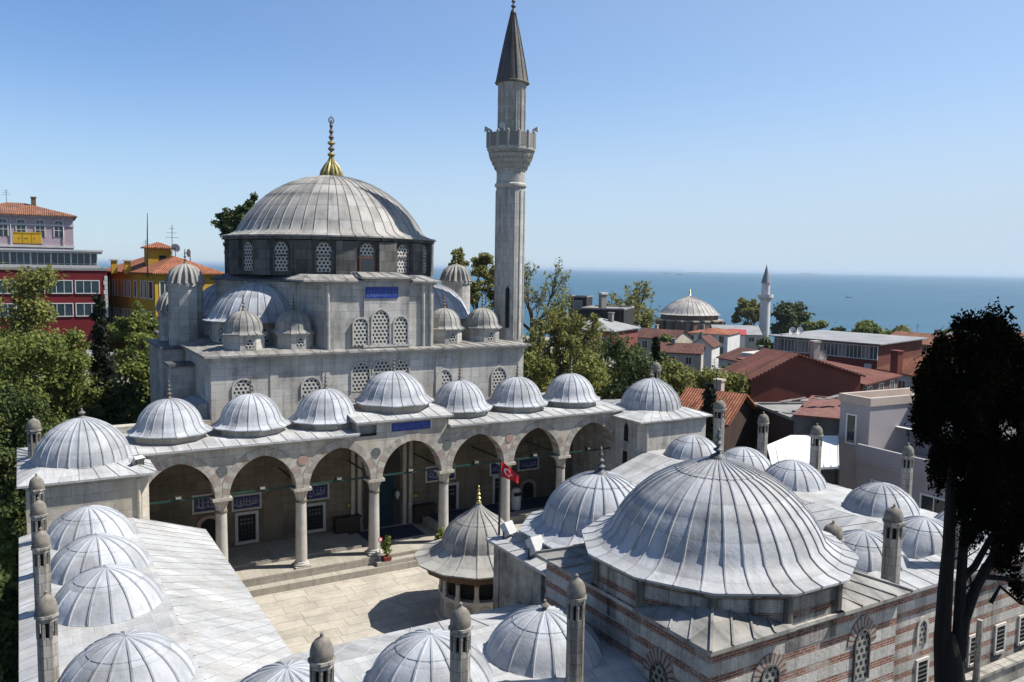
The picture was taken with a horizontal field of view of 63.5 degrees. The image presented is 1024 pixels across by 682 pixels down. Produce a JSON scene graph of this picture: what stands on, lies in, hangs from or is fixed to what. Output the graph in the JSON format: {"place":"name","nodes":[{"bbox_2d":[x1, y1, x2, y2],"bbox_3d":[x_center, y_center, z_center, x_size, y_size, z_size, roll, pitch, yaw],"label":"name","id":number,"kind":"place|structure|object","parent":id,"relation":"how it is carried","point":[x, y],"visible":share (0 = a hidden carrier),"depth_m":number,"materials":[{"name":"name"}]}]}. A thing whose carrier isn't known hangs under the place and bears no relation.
{"place":"outdoors","nodes":[
{"label":"outdoors","id":0,"kind":"place"},
{"bbox_2d":[0,248,102,267],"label":"glass terrace","id":1,"kind":"structure","parent":0,"point":[35,258],"depth_m":86.14,"materials":[{"name":"glass"}]},
{"bbox_2d":[254,567,440,653],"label":"courtyard paving","id":2,"kind":"structure","parent":0,"point":[335,613],"depth_m":39.53,"materials":[{"name":"stone"}]},
{"bbox_2d":[414,486,504,620],"bbox_3d":[-1.601,9.796,38.991,6.080,6.170,6.020,-2,6,-31],"label":"ablution fountain","id":3,"kind":"object","parent":2,"relation":"on","point":[457,559],"visible":0.63,"depth_m":37.65,"materials":[{"name":"grey metal"}]},
{"bbox_2d":[498,458,518,535],"bbox_3d":[-0.206,8.960,31.727,0.842,9.159,0.134,0,5,-14],"label":"flagpole","id":4,"kind":"object","parent":2,"relation":"on","point":[506,471],"visible":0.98,"depth_m":31.37,"materials":[{"name":"fabric"}]},
{"bbox_2d":[0,0,1023,276],"label":"sky","id":5,"kind":"structure","parent":0,"point":[785,136],"materials":[{"name":"blue"}]},
{"bbox_2d":[97,262,1023,342],"bbox_3d":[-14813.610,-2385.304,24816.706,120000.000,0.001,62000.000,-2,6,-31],"label":"sea","id":6,"kind":"structure","parent":0,"point":[931,304],"depth_m":1710.13,"materials":[{"name":"liquid"}]},
{"bbox_2d":[1011,676,1023,681],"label":"street paving","id":7,"kind":"structure","parent":0,"point":[1021,679],"depth_m":31.70,"materials":[{"name":"stone"}]},
{"bbox_2d":[904,296,1023,681],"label":"leafy tree","id":8,"kind":"object","parent":7,"relation":"on","point":[979,398],"visible":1,"depth_m":18.08,"materials":[{"name":"black plant"}]},
{"bbox_2d":[965,619,982,681],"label":"street lamp","id":9,"kind":"object","parent":7,"relation":"on","point":[977,655],"visible":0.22,"depth_m":29.75,"materials":[{"name":"metal"}]},
{"bbox_2d":[965,650,1023,681],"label":"street parapet","id":10,"kind":"structure","parent":7,"relation":"on","point":[1010,668],"depth_m":31.32,"materials":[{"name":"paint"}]},
{"bbox_3d":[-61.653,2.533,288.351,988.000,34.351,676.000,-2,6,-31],"label":"ground","id":11,"kind":"structure","parent":0,"visible":0},
{"bbox_2d":[0,565,18,681],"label":"leafy tree","id":12,"kind":"object","parent":11,"relation":"on","point":[9,640],"visible":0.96,"depth_m":30.14,"materials":[{"name":"green plant"}]},
{"bbox_2d":[0,500,18,636],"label":"leafy tree","id":13,"kind":"object","parent":11,"relation":"on","point":[9,552],"visible":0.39,"depth_m":35.89,"materials":[{"name":"green plant"}]},
{"bbox_2d":[0,446,26,557],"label":"leafy tree","id":14,"kind":"object","parent":11,"relation":"on","point":[15,505],"visible":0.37,"depth_m":41.99,"materials":[{"name":"green plant"}]},
{"bbox_2d":[0,378,34,524],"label":"leafy tree","id":15,"kind":"object","parent":11,"relation":"on","point":[6,396],"visible":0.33,"depth_m":46.64,"materials":[{"name":"green plant"}]},
{"bbox_2d":[1,298,66,339],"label":"leafy tree","id":16,"kind":"object","parent":11,"relation":"on","point":[46,321],"visible":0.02,"depth_m":64.12,"materials":[{"name":"green plant"}]},
{"bbox_2d":[0,262,68,437],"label":"leafy tree","id":17,"kind":"object","parent":11,"relation":"on","point":[32,308],"visible":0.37,"depth_m":58.35,"materials":[{"name":"green plant"}]},
{"bbox_2d":[0,192,76,249],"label":"pink building","id":18,"kind":"structure","parent":11,"relation":"on","point":[54,228],"depth_m":110.12,"materials":[{"name":"paint"}]},
{"bbox_2d":[12,232,41,244],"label":"sign","id":19,"kind":"object","parent":18,"relation":"attached to","point":[28,238],"visible":1,"depth_m":93.60,"materials":[{"name":"yellow plastic"}]},
{"bbox_2d":[2,364,74,529],"bbox_3d":[-26.935,7.504,48.403,5.828,12.340,6.190,2,5,17],"label":"leafy tree","id":20,"kind":"object","parent":11,"relation":"on","point":[37,407],"visible":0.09,"depth_m":47.10,"materials":[{"name":"green plant"}]},
{"bbox_2d":[0,321,97,439],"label":"leafy tree","id":21,"kind":"object","parent":11,"relation":"on","point":[16,358],"visible":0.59,"depth_m":52.32,"materials":[{"name":"green plant"}]},
{"bbox_2d":[0,267,108,350],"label":"red building","id":22,"kind":"structure","parent":11,"relation":"on","point":[70,299],"depth_m":86.76,"materials":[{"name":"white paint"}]},
{"bbox_2d":[48,280,72,293],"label":"window","id":23,"kind":"structure","parent":22,"relation":"in","point":[63,286],"depth_m":86.25,"materials":[{"name":"glass"}]},
{"bbox_2d":[48,303,73,316],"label":"window","id":24,"kind":"structure","parent":22,"relation":"in","point":[64,309],"depth_m":86.47,"materials":[{"name":"white paint"}]},
{"bbox_2d":[75,303,94,316],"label":"window","id":25,"kind":"structure","parent":22,"relation":"in","point":[82,309],"depth_m":87.31,"materials":[{"name":"white paint"}]},
{"bbox_2d":[75,280,99,293],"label":"window","id":26,"kind":"structure","parent":22,"relation":"in","point":[81,286],"depth_m":87.27,"materials":[{"name":"white paint"}]},
{"bbox_2d":[40,326,107,422],"bbox_3d":[-28.991,6.029,54.867,4.148,13.985,3.858,1,5,-4],"label":"leafy tree","id":27,"kind":"object","parent":11,"relation":"on","point":[79,360],"visible":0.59,"depth_m":54.18,"materials":[{"name":"green plant"}]},
{"bbox_2d":[16,408,157,534],"bbox_3d":[-19.681,8.861,38.175,5.299,12.010,7.985,-2,6,-31],"label":"domed corner room","id":28,"kind":"object","parent":11,"relation":"on","point":[78,461],"visible":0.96,"depth_m":35.38,"materials":[{"name":"stone"}]},
{"bbox_2d":[87,289,119,423],"bbox_3d":[-28.174,4.637,56.736,3.314,16.585,3.443,3,5,19],"label":"conifer","id":29,"kind":"object","parent":11,"relation":"on","point":[100,345],"visible":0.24,"depth_m":56.07,"materials":[{"name":"green plant"}]},
{"bbox_2d":[73,365,149,424],"bbox_3d":[-27.201,7.285,56.397,6.668,11.464,6.496,-2,6,-31],"label":"leafy tree","id":30,"kind":"object","parent":11,"relation":"on","point":[126,393],"visible":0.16,"depth_m":55.59,"materials":[{"name":"green plant"}]},
{"bbox_2d":[107,300,158,354],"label":"tree","id":31,"kind":"object","parent":11,"relation":"on","point":[137,318],"visible":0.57,"depth_m":69.11,"materials":[{"name":"green plant"}]},
{"bbox_2d":[112,324,154,423],"bbox_3d":[-28.187,5.529,62.785,4.821,13.819,4.374,-2,6,-31],"label":"leafy tree","id":32,"kind":"object","parent":11,"relation":"on","point":[138,369],"visible":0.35,"depth_m":61.84,"materials":[{"name":"green plant"}]},
{"bbox_2d":[19,473,292,681],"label":"madrasa wing","id":33,"kind":"structure","parent":11,"relation":"on","point":[108,594],"depth_m":25.93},
{"bbox_2d":[107,241,223,352],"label":"yellow building","id":34,"kind":"structure","parent":11,"relation":"on","point":[125,291],"depth_m":90.31,"materials":[{"name":"paint"}]},
{"bbox_2d":[140,242,173,264],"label":"roof tower","id":35,"kind":"structure","parent":34,"relation":"on","point":[158,251],"depth_m":90.51,"materials":[{"name":"paint"}]},
{"bbox_2d":[209,191,258,244],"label":"leafy tree","id":36,"kind":"object","parent":11,"relation":"on","point":[228,222],"visible":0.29,"depth_m":82.32,"materials":[{"name":"green plant"}]},
{"bbox_2d":[113,116,624,596],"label":"mosque","id":37,"kind":"structure","parent":11,"relation":"on","point":[325,348],"depth_m":47.89,"materials":[{"name":"stone"}]},
{"bbox_2d":[197,515,215,542],"bbox_3d":[-16.238,10.348,44.326,1.244,2.073,0.090,-2,6,-31],"label":"side door","id":38,"kind":"structure","parent":37,"relation":"in","point":[207,522],"depth_m":44.30,"materials":[{"name":"wood"}]},
{"bbox_2d":[232,378,254,398],"bbox_3d":[-14.504,2.552,44.623,1.220,1.105,0.090,-2,6,-31],"label":"window","id":39,"kind":"structure","parent":37,"relation":"in","point":[240,386],"depth_m":44.57,"materials":[{"name":"stone"}]},
{"bbox_2d":[235,510,258,544],"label":"portico window","id":40,"kind":"structure","parent":37,"relation":"in","point":[246,523],"depth_m":45.33,"materials":[{"name":"paint"}]},
{"bbox_2d":[301,376,321,396],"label":"window","id":41,"kind":"structure","parent":37,"relation":"in","point":[309,384],"depth_m":46.48,"materials":[{"name":"stone"}]},
{"bbox_2d":[306,501,325,532],"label":"portico window","id":42,"kind":"structure","parent":37,"relation":"in","point":[316,512],"depth_m":47.31,"materials":[{"name":"paint"}]},
{"bbox_2d":[332,513,361,533],"bbox_3d":[-9.583,10.666,48.003,1.600,1.002,0.550,-2,6,-31],"label":"shoe cupboard","id":43,"kind":"object","parent":37,"relation":"on","point":[348,524],"visible":1,"depth_m":47.80,"materials":[{"name":"brown wood"}]},
{"bbox_2d":[352,317,368,345],"bbox_3d":[-8.758,-0.552,47.866,1.020,1.674,0.090,-2,6,-31],"label":"window","id":44,"kind":"structure","parent":37,"relation":"in","point":[360,325],"depth_m":47.86,"materials":[{"name":"stone"}]},
{"bbox_2d":[351,361,370,391],"bbox_3d":[-8.777,2.064,47.993,1.220,1.779,0.090,-2,6,-31],"label":"window","id":45,"kind":"structure","parent":37,"relation":"in","point":[361,371],"depth_m":47.96,"materials":[{"name":"stone"}]},
{"bbox_2d":[371,308,390,344],"bbox_3d":[-7.691,-0.865,48.472,1.220,2.151,0.090,-2,6,-31],"label":"window","id":46,"kind":"structure","parent":37,"relation":"in","point":[380,319],"depth_m":48.48,"materials":[{"name":"stone"}]},
{"bbox_2d":[372,360,391,373],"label":"window","id":47,"kind":"structure","parent":37,"relation":"in","point":[380,366],"depth_m":48.59,"materials":[{"name":"stone"}]},
{"bbox_2d":[381,535,391,561],"bbox_3d":[-6.738,11.182,44.383,0.605,1.599,0.634,1,5,-2],"label":"potted plant","id":48,"kind":"object","parent":37,"relation":"on","point":[385,546],"visible":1,"depth_m":44.29,"materials":[{"name":"green plant"}]},
{"bbox_2d":[393,315,408,344],"bbox_3d":[-6.605,-0.675,49.139,1.020,1.775,0.090,-2,6,-31],"label":"window","id":49,"kind":"structure","parent":37,"relation":"in","point":[400,323],"depth_m":49.14,"materials":[{"name":"stone"}]},
{"bbox_2d":[412,502,436,523],"bbox_3d":[-5.378,10.493,50.496,1.479,1.037,0.550,-2,6,-31],"label":"shoe cupboard","id":50,"kind":"object","parent":37,"relation":"on","point":[420,511],"visible":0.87,"depth_m":50.23,"materials":[{"name":"brown wood"}]},
{"bbox_2d":[448,482,458,509],"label":"portico window","id":51,"kind":"structure","parent":37,"relation":"in","point":[453,487],"depth_m":51.77,"materials":[{"name":"paint"}]},
{"bbox_2d":[491,365,506,393],"bbox_3d":[-0.826,2.436,52.776,1.180,1.792,0.090,-2,6,-31],"label":"window","id":52,"kind":"structure","parent":37,"relation":"in","point":[499,373],"depth_m":52.70,"materials":[{"name":"stone"}]},
{"bbox_2d":[511,487,523,509],"bbox_3d":[0.277,9.907,52.040,0.680,1.390,0.712,-2,6,-31],"label":"water urn","id":53,"kind":"object","parent":37,"relation":"on","point":[516,493],"visible":1,"depth_m":51.82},
{"bbox_2d":[520,479,535,498],"bbox_3d":[1.040,9.934,54.600,1.261,1.631,0.090,-2,6,-31],"label":"side door","id":54,"kind":"structure","parent":37,"relation":"in","point":[528,486],"depth_m":54.62,"materials":[{"name":"wood"}]},
{"bbox_2d":[233,573,648,681],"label":"madrasa wing","id":55,"kind":"structure","parent":11,"relation":"on","point":[544,641],"depth_m":22.34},
{"bbox_2d":[448,247,494,309],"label":"tree","id":56,"kind":"object","parent":11,"relation":"on","point":[480,267],"visible":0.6,"depth_m":83.10,"materials":[{"name":"green plant"}]},
{"bbox_2d":[484,0,538,341],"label":"minaret","id":57,"kind":"object","parent":11,"relation":"on","point":[510,144],"visible":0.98,"depth_m":53.35,"materials":[{"name":"stone"}]},
{"bbox_2d":[480,257,574,379],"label":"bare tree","id":58,"kind":"object","parent":11,"relation":"on","point":[540,302],"visible":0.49,"depth_m":80.24,"materials":[{"name":"green plant"}]},
{"bbox_2d":[523,351,558,392],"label":"leafy tree","id":59,"kind":"object","parent":11,"relation":"on","point":[542,380],"visible":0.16,"depth_m":69.71,"materials":[{"name":"green plant"}]},
{"bbox_2d":[540,347,578,378],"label":"leafy tree","id":60,"kind":"object","parent":11,"relation":"on","point":[565,368],"visible":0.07,"depth_m":84.78,"materials":[{"name":"green plant"}]},
{"bbox_2d":[485,446,636,608],"bbox_3d":[3.616,9.404,30.269,7.235,11.050,7.165,-2,6,-31],"label":"domed vestibule","id":61,"kind":"object","parent":11,"relation":"on","point":[576,504],"visible":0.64,"depth_m":29.48,"materials":[{"name":"paint"}]},
{"bbox_2d":[525,535,546,558],"bbox_3d":[0.860,7.155,28.795,0.800,0.714,0.519,-3,7,-41],"label":"floodlight","id":62,"kind":"object","parent":61,"relation":"on","point":[534,543],"visible":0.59,"depth_m":28.65,"materials":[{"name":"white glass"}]},
{"bbox_2d":[522,300,614,380],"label":"tree","id":63,"kind":"object","parent":11,"relation":"on","point":[565,331],"visible":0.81,"depth_m":73.65,"materials":[{"name":"green plant"}]},
{"bbox_2d":[568,295,592,319],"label":"roof cabin","id":64,"kind":"object","parent":11,"relation":"on","point":[580,302],"visible":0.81,"depth_m":135.68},
{"bbox_2d":[574,344,616,399],"bbox_3d":[6.415,6.619,64.389,5.676,12.878,6.154,-2,6,-31],"label":"leafy tree","id":65,"kind":"object","parent":11,"relation":"on","point":[594,369],"visible":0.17,"depth_m":63.53,"materials":[{"name":"green plant"}]},
{"bbox_2d":[581,305,634,324],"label":"hilltop house","id":66,"kind":"structure","parent":11,"relation":"on","point":[625,314],"depth_m":129.57,"materials":[{"name":"grey concrete"}]},
{"bbox_2d":[580,305,640,347],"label":"terrace house","id":67,"kind":"structure","parent":11,"relation":"on","point":[620,328],"depth_m":112.36,"materials":[{"name":"paint"}]},
{"bbox_2d":[598,347,632,387],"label":"leafy tree","id":68,"kind":"object","parent":11,"relation":"on","point":[611,369],"visible":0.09,"depth_m":87.44,"materials":[{"name":"green plant"}]},
{"bbox_2d":[592,329,663,399],"bbox_3d":[8.594,6.304,60.428,6.757,14.270,6.455,-2,6,-31],"label":"leafy tree","id":69,"kind":"object","parent":11,"relation":"on","point":[632,354],"visible":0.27,"depth_m":59.87,"materials":[{"name":"green plant"}]},
{"bbox_2d":[607,280,662,326],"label":"bare tree","id":70,"kind":"object","parent":11,"relation":"on","point":[644,314],"visible":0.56,"depth_m":163.35,"materials":[{"name":"green plant"}]},
{"bbox_2d":[572,360,712,475],"bbox_3d":[8.153,7.633,54.672,5.946,12.423,7.990,-2,6,-31],"label":"domed corner room","id":71,"kind":"object","parent":11,"relation":"on","point":[655,415],"visible":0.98,"depth_m":52.07,"materials":[{"name":"stone"}]},
{"bbox_2d":[637,322,694,356],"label":"shore house","id":72,"kind":"structure","parent":11,"relation":"on","point":[646,336],"depth_m":178.42,"materials":[{"name":"brown tile"}]},
{"bbox_2d":[651,356,686,397],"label":"leafy tree","id":73,"kind":"object","parent":11,"relation":"on","point":[671,367],"visible":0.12,"depth_m":70.01,"materials":[{"name":"green plant"}]},
{"bbox_2d":[660,332,705,383],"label":"orchard house","id":74,"kind":"structure","parent":11,"relation":"on","point":[691,354],"depth_m":149.40,"materials":[{"name":"paint"}]},
{"bbox_2d":[670,363,702,394],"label":"leafy tree","id":75,"kind":"object","parent":11,"relation":"on","point":[689,374],"visible":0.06,"depth_m":71.65,"materials":[{"name":"green plant"}]},
{"bbox_2d":[655,291,723,331],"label":"domed mosque","id":76,"kind":"structure","parent":11,"relation":"on","point":[688,313],"depth_m":263.05,"materials":[{"name":"metal"}]},
{"bbox_2d":[699,381,716,441],"bbox_3d":[13.808,8.217,58.522,3.123,10.959,3.030,2,5,16],"label":"conifer","id":77,"kind":"object","parent":11,"relation":"on","point":[709,397],"visible":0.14,"depth_m":57.85,"materials":[{"name":"green plant"}]},
{"bbox_2d":[694,327,721,369],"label":"white house","id":78,"kind":"structure","parent":11,"relation":"on","point":[712,347],"depth_m":177.10,"materials":[{"name":"paint"}]},
{"bbox_2d":[688,324,740,355],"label":"white house","id":79,"kind":"structure","parent":11,"relation":"on","point":[728,340],"depth_m":203.54,"materials":[{"name":"paint"}]},
{"bbox_2d":[680,369,757,450],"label":"tile roof house","id":80,"kind":"structure","parent":11,"relation":"on","point":[739,412],"depth_m":62.35,"materials":[{"name":"tile"}]},
{"bbox_2d":[691,365,753,401],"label":"leafy tree","id":81,"kind":"object","parent":11,"relation":"on","point":[733,381],"visible":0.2,"depth_m":68.05,"materials":[{"name":"green plant"}]},
{"bbox_2d":[534,428,912,681],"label":"domed classroom","id":82,"kind":"structure","parent":11,"relation":"on","point":[717,566],"depth_m":23.07,"materials":[{"name":"brick"}]},
{"bbox_2d":[643,647,675,681],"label":"classroom window","id":83,"kind":"structure","parent":82,"relation":"in","point":[658,664],"depth_m":22.30,"materials":[{"name":"stone"}]},
{"bbox_2d":[752,653,786,681],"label":"classroom window","id":84,"kind":"structure","parent":82,"relation":"in","point":[769,668],"depth_m":21.75,"materials":[{"name":"stone"}]},
{"bbox_2d":[847,615,875,681],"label":"classroom window","id":85,"kind":"structure","parent":82,"relation":"in","point":[863,631],"depth_m":23.71,"materials":[{"name":"stone"}]},
{"bbox_2d":[709,322,762,349],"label":"church annex","id":86,"kind":"object","parent":11,"relation":"on","point":[754,334],"visible":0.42,"depth_m":239.12,"materials":[{"name":"paint"}]},
{"bbox_2d":[716,339,763,367],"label":"brown roof house","id":87,"kind":"structure","parent":11,"relation":"on","point":[729,358],"depth_m":136.53,"materials":[{"name":"tile"}]},
{"bbox_2d":[731,297,770,325],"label":"bare tree","id":88,"kind":"object","parent":11,"relation":"on","point":[747,309],"visible":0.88,"depth_m":283.90,"materials":[{"name":"green plant"}]},
{"bbox_2d":[758,265,772,339],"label":"distant minaret","id":89,"kind":"object","parent":11,"relation":"on","point":[765,296],"visible":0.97,"depth_m":273.99,"materials":[{"name":"stone"}]},
{"bbox_2d":[752,402,804,460],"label":"ruined house","id":90,"kind":"structure","parent":11,"relation":"on","point":[781,419],"depth_m":61.12,"materials":[{"name":"grey concrete"}]},
{"bbox_2d":[769,299,811,333],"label":"leafy tree","id":91,"kind":"object","parent":11,"relation":"on","point":[788,316],"visible":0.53,"depth_m":288.63,"materials":[{"name":"green plant"}]},
{"bbox_2d":[720,329,865,401],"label":"red shed","id":92,"kind":"structure","parent":11,"relation":"on","point":[773,375],"depth_m":70.03,"materials":[{"name":"paint"}]},
{"bbox_2d":[610,399,987,541],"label":"madrasa wing","id":93,"kind":"structure","parent":11,"relation":"on","point":[864,506],"depth_m":42.05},
{"bbox_2d":[767,435,839,485],"bbox_3d":[17.023,10.066,49.017,4.193,7.850,10.096,3,5,21],"label":"metal canopy","id":94,"kind":"object","parent":11,"relation":"on","point":[794,447],"visible":0.56,"depth_m":48.25,"materials":[{"name":"metal"}]},
{"bbox_2d":[801,313,828,330],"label":"leafy tree","id":95,"kind":"object","parent":11,"relation":"on","point":[808,325],"visible":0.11,"depth_m":258.61,"materials":[{"name":"green plant"}]},
{"bbox_2d":[793,395,840,484],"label":"ruined house","id":96,"kind":"structure","parent":11,"relation":"on","point":[824,414],"depth_m":57.26,"materials":[{"name":"paint"}]},
{"bbox_2d":[737,357,902,390],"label":"shed annex","id":97,"kind":"object","parent":11,"relation":"on","point":[873,379],"visible":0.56,"depth_m":80.40,"materials":[{"name":"tile"}]},
{"bbox_2d":[890,350,904,373],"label":"roof chimney","id":98,"kind":"object","parent":97,"relation":"on","point":[896,362],"visible":0.95,"depth_m":91.70,"materials":[{"name":"brick"}]},
{"bbox_2d":[768,330,928,370],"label":"restaurant","id":99,"kind":"structure","parent":11,"relation":"on","point":[869,350],"depth_m":106.08,"materials":[{"name":"white paint"}]},
{"bbox_2d":[846,318,882,333],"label":"leafy tree","id":100,"kind":"object","parent":11,"relation":"on","point":[866,326],"visible":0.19,"depth_m":229.92,"materials":[{"name":"green plant"}]},
{"bbox_2d":[875,334,964,387],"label":"building","id":101,"kind":"structure","parent":11,"relation":"on","point":[908,370],"depth_m":94.25,"materials":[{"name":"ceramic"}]},
{"bbox_2d":[890,324,952,352],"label":"brick house","id":102,"kind":"structure","parent":11,"relation":"on","point":[925,343],"depth_m":171.37,"materials":[{"name":"tile"}]},
{"bbox_2d":[823,503,1023,681],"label":"madrasa wing","id":103,"kind":"structure","parent":11,"relation":"on","point":[900,549],"depth_m":30.44,"materials":[{"name":"stone"}]},
{"bbox_2d":[915,616,928,645],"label":"street window","id":104,"kind":"structure","parent":103,"relation":"in","point":[922,628],"depth_m":29.63,"materials":[{"name":"stone"}]},
{"bbox_2d":[914,656,929,681],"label":"street window","id":105,"kind":"structure","parent":103,"relation":"in","point":[922,664],"depth_m":29.81,"materials":[{"name":"stone"}]},
{"bbox_2d":[966,633,975,667],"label":"street window","id":106,"kind":"structure","parent":103,"relation":"in","point":[971,644],"depth_m":31.35,"materials":[{"name":"stone"}]},
{"bbox_2d":[992,621,1006,655],"bbox_3d":[19.098,11.644,32.367,0.750,1.201,0.110,-2,6,-31],"label":"street window","id":107,"kind":"structure","parent":103,"relation":"in","point":[999,641],"depth_m":32.34,"materials":[{"name":"stone"}]},
{"bbox_2d":[1016,614,1023,645],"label":"street window","id":108,"kind":"structure","parent":103,"relation":"in","point":[1020,627],"depth_m":33.09,"materials":[{"name":"stone"}]},
{"bbox_2d":[839,388,1022,512],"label":"lilac building","id":109,"kind":"structure","parent":11,"relation":"on","point":[873,441],"depth_m":50.67,"materials":[{"name":"white paint"}]},
{"bbox_2d":[845,413,856,444],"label":"window","id":110,"kind":"structure","parent":109,"relation":"in","point":[851,419],"depth_m":51.30,"materials":[{"name":"white paint"}]},
{"bbox_2d":[919,492,944,512],"bbox_3d":[23.151,9.239,45.418,0.110,1.450,1.700,-2,6,-27],"label":"window","id":111,"kind":"structure","parent":109,"relation":"in","point":[926,501],"depth_m":45.52,"materials":[{"name":"glass"}]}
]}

